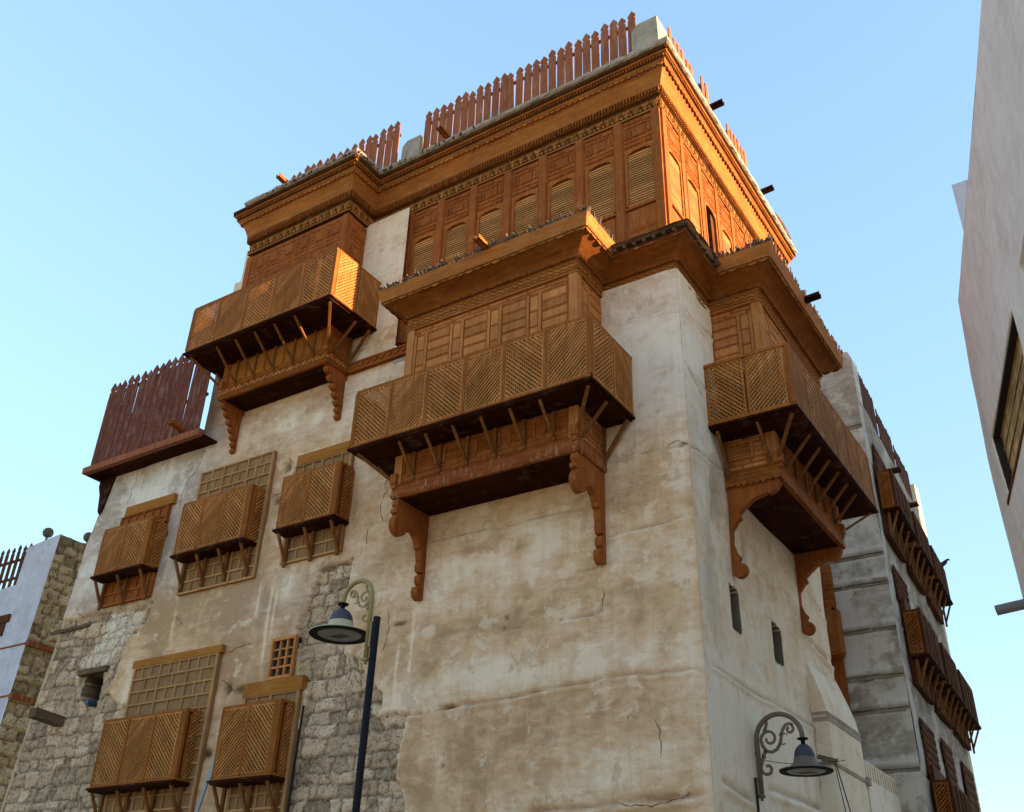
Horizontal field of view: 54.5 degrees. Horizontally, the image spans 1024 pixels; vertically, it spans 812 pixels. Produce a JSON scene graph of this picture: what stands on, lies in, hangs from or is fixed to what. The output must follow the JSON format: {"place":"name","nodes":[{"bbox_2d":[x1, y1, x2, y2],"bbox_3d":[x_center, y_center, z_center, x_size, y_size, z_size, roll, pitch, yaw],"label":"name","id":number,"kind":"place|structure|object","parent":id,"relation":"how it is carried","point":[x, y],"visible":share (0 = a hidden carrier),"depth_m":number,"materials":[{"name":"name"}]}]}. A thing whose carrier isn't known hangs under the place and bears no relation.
{"place":"outdoors","nodes":[
{"label":"outdoors","id":0,"kind":"place"},
{"bbox_2d":[0,528,90,807],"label":"white house","id":1,"kind":"structure","parent":0,"point":[41,590],"depth_m":22.90,"materials":[{"name":"paint"}]},
{"bbox_2d":[0,543,32,588],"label":"picket fence","id":2,"kind":"object","parent":1,"relation":"on","point":[9,564],"visible":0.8,"depth_m":24.47,"materials":[{"name":"wood"}]},
{"bbox_2d":[0,0,1023,811],"label":"sky","id":3,"kind":"structure","parent":0,"point":[134,133],"materials":[{"name":"blue"}]},
{"bbox_2d":[910,484,980,811],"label":"house","id":4,"kind":"structure","parent":0,"point":[915,493],"depth_m":28.24,"materials":[{"name":"white paint"}]},
{"bbox_2d":[941,559,949,567],"bbox_3d":[11.228,4.115,25.879,0.368,0.261,0.126,-17,-35,29],"label":"pigeon","id":5,"kind":"object","parent":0,"point":[944,563],"visible":0.67,"depth_m":25.84,"materials":[{"name":"grey"}]},
{"bbox_2d":[952,0,1023,614],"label":"pale house","id":6,"kind":"structure","parent":0,"point":[989,195],"depth_m":10.96,"materials":[{"name":"paint"}]},
{"label":"ground","id":7,"kind":"structure","parent":0,"visible":0},
{"bbox_2d":[308,578,380,811],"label":"street lamp","id":8,"kind":"object","parent":7,"relation":"on","point":[339,628],"visible":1,"depth_m":12.26,"materials":[{"name":"black metal"}]},
{"bbox_2d":[0,16,878,811],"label":"tower house","id":9,"kind":"structure","parent":7,"relation":"on","point":[524,418],"depth_m":15.77,"materials":[{"name":"beige paint"}]},
{"bbox_2d":[90,493,177,610],"bbox_3d":[-7.507,2.842,19.637,1.630,2.190,0.450,-17,-35,29],"label":"lattice window","id":10,"kind":"structure","parent":9,"relation":"in","point":[133,555],"depth_m":19.47,"materials":[{"name":"brown wood"}]},
{"bbox_2d":[90,355,210,465],"bbox_3d":[-7.620,-0.007,21.159,3.380,2.198,0.067,-17,-35,29],"label":"picket fence","id":11,"kind":"object","parent":9,"relation":"on","point":[161,400],"visible":0.81,"depth_m":21.13,"materials":[{"name":"brown wood"}]},
{"bbox_2d":[85,644,225,811],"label":"lattice window","id":12,"kind":"structure","parent":9,"relation":"in","point":[158,752],"depth_m":16.77,"materials":[{"name":"brown wood"}]},
{"bbox_2d":[195,755,214,811],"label":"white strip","id":13,"kind":"object","parent":9,"relation":"attached to","point":[203,792],"visible":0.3,"depth_m":15.71,"materials":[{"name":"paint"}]},
{"bbox_2d":[169,450,277,595],"bbox_3d":[-5.403,2.123,18.500,2.000,2.524,0.450,-17,-35,29],"label":"lattice window","id":14,"kind":"structure","parent":9,"relation":"in","point":[219,544],"depth_m":18.29,"materials":[{"name":"brown wood"}]},
{"bbox_2d":[207,675,307,811],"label":"lattice window","id":15,"kind":"structure","parent":9,"relation":"in","point":[257,740],"depth_m":15.37,"materials":[{"name":"brown wood"}]},
{"bbox_2d":[182,213,380,454],"bbox_3d":[-4.539,-1.626,19.557,3.910,4.530,1.340,-17,-35,29],"label":"bay window","id":16,"kind":"structure","parent":9,"relation":"in","point":[295,317],"depth_m":19.10,"materials":[{"name":"brown wood"}]},
{"bbox_2d":[266,634,301,679],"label":"grid window","id":17,"kind":"structure","parent":9,"relation":"in","point":[283,653],"depth_m":16.22,"materials":[{"name":"beige wood"}]},
{"bbox_2d":[286,705,304,811],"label":"conduit","id":18,"kind":"object","parent":9,"relation":"attached to","point":[294,762],"visible":1,"depth_m":15.13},
{"bbox_2d":[272,440,354,567],"bbox_3d":[-3.450,1.652,17.323,1.450,2.180,0.450,-17,-35,29],"label":"lattice window","id":19,"kind":"structure","parent":9,"relation":"in","point":[317,502],"depth_m":17.14,"materials":[{"name":"brown wood"}]},
{"bbox_2d":[291,121,401,178],"bbox_3d":[-3.837,-5.152,22.333,3.307,1.796,0.067,-17,-35,29],"label":"picket fence","id":20,"kind":"object","parent":9,"relation":"on","point":[371,147],"visible":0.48,"depth_m":21.94,"materials":[{"name":"brown wood"}]},
{"bbox_2d":[347,271,634,600],"bbox_3d":[-0.384,0.375,15.180,4.380,4.544,1.390,-17,-35,29],"label":"bay window","id":21,"kind":"structure","parent":9,"relation":"in","point":[520,393],"depth_m":14.91,"materials":[{"name":"brown wood"}]},
{"bbox_2d":[422,11,635,149],"bbox_3d":[0.251,-6.313,19.922,5.009,1.599,0.067,-17,-35,29],"label":"picket fence","id":22,"kind":"object","parent":9,"relation":"on","point":[538,78],"visible":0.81,"depth_m":19.88,"materials":[{"name":"brown wood"}]},
{"bbox_2d":[667,27,692,76],"bbox_3d":[3.252,-6.507,19.167,0.067,1.343,1.140,-17,-35,29],"label":"picket fence","id":23,"kind":"object","parent":9,"relation":"on","point":[681,54],"visible":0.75,"depth_m":19.32,"materials":[{"name":"brown wood"}]},
{"bbox_2d":[698,75,708,102],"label":"picket fence","id":24,"kind":"object","parent":9,"relation":"on","point":[701,84],"visible":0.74,"depth_m":20.25,"materials":[{"name":"brown wood"}]},
{"bbox_2d":[725,123,747,167],"bbox_3d":[4.830,-5.270,21.299,0.067,1.446,1.148,-17,-35,29],"label":"picket fence","id":25,"kind":"object","parent":9,"relation":"on","point":[734,140],"visible":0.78,"depth_m":21.48,"materials":[{"name":"brown wood"}]},
{"bbox_2d":[754,777,759,811],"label":"conduit","id":26,"kind":"object","parent":9,"relation":"attached to","point":[756,793],"visible":1,"depth_m":12.63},
{"bbox_2d":[703,301,878,635],"bbox_3d":[4.611,1.014,16.019,1.390,4.520,4.240,-17,-35,29],"label":"bay window","id":27,"kind":"structure","parent":9,"relation":"in","point":[790,460],"depth_m":15.16,"materials":[{"name":"brown wood"}]},
{"bbox_2d":[754,712,833,800],"bbox_3d":[3.654,4.555,12.784,0.978,1.232,0.673,-39,-49,48],"label":"wall lamp","id":28,"kind":"object","parent":9,"relation":"attached to","point":[805,763],"visible":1,"depth_m":12.81,"materials":[{"name":"grey metal"}]},
{"bbox_2d":[765,760,844,763],"bbox_3d":[4.126,4.954,13.915,0.010,0.420,2.573,-23,-38,36],"label":"cable","id":29,"kind":"object","parent":28,"relation":"attached to","point":[791,763],"visible":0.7,"depth_m":13.86,"materials":[{"name":"black rubber"}]},
{"bbox_2d":[834,763,845,811],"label":"cable","id":30,"kind":"object","parent":9,"relation":"attached to","point":[840,787],"visible":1,"depth_m":14.81,"materials":[{"name":"black rubber"}]},
{"bbox_2d":[835,761,850,811],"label":"cable","id":31,"kind":"object","parent":9,"relation":"attached to","point":[842,786],"visible":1,"depth_m":14.90,"materials":[{"name":"black rubber"}]},
{"bbox_2d":[864,759,901,811],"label":"wall","id":32,"kind":"structure","parent":7,"relation":"on","point":[883,793],"depth_m":16.93,"materials":[{"name":"beige paint"}]},
{"bbox_2d":[820,352,981,811],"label":"grey house","id":33,"kind":"structure","parent":7,"relation":"on","point":[903,685],"depth_m":19.90,"materials":[{"name":"paint"}]},
{"bbox_2d":[858,373,878,435],"bbox_3d":[8.208,-0.133,23.152,0.067,1.235,2.163,-15,-34,26],"label":"picket fence","id":34,"kind":"object","parent":33,"relation":"on","point":[867,401],"visible":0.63,"depth_m":23.36,"materials":[{"name":"brown wood"}]},
{"bbox_2d":[875,409,895,466],"bbox_3d":[9.300,0.923,24.752,0.067,1.188,1.777,-15,-34,26],"label":"picket fence","id":35,"kind":"object","parent":33,"relation":"on","point":[885,438],"visible":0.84,"depth_m":24.68,"materials":[{"name":"brown wood"}]},
{"bbox_2d":[873,461,917,565],"bbox_3d":[8.323,2.305,21.463,0.390,1.770,1.969,-15,-34,26],"label":"lattice window","id":36,"kind":"structure","parent":33,"relation":"in","point":[895,507],"depth_m":20.99,"materials":[{"name":"red wood"}]},
{"bbox_2d":[893,445,912,500],"bbox_3d":[10.340,1.907,26.288,0.067,1.196,1.958,-15,-34,26],"label":"picket fence","id":37,"kind":"object","parent":33,"relation":"on","point":[903,475],"visible":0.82,"depth_m":26.29,"materials":[{"name":"brown wood"}]},
{"bbox_2d":[905,511,936,597],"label":"lattice window","id":38,"kind":"structure","parent":33,"relation":"in","point":[921,567],"depth_m":22.83,"materials":[{"name":"red wood"}]},
{"bbox_2d":[899,598,947,707],"bbox_3d":[8.389,5.007,20.165,0.409,1.800,2.000,-15,-34,26],"label":"lattice window","id":39,"kind":"structure","parent":33,"relation":"in","point":[926,664],"depth_m":19.67,"materials":[{"name":"red wood"}]},
{"bbox_2d":[924,545,953,626],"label":"lattice window","id":40,"kind":"structure","parent":33,"relation":"in","point":[940,598],"depth_m":24.57,"materials":[{"name":"red wood"}]},
{"bbox_2d":[932,642,965,731],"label":"lattice window","id":41,"kind":"structure","parent":33,"relation":"in","point":[951,695],"depth_m":21.59,"materials":[{"name":"red wood"}]},
{"bbox_2d":[929,765,970,811],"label":"lattice window","id":42,"kind":"structure","parent":33,"relation":"in","point":[947,796],"depth_m":18.07,"materials":[{"name":"red wood"}]},
{"bbox_2d":[951,669,981,753],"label":"lattice window","id":43,"kind":"structure","parent":33,"relation":"in","point":[968,721],"depth_m":23.43,"materials":[{"name":"red wood"}]}
]}

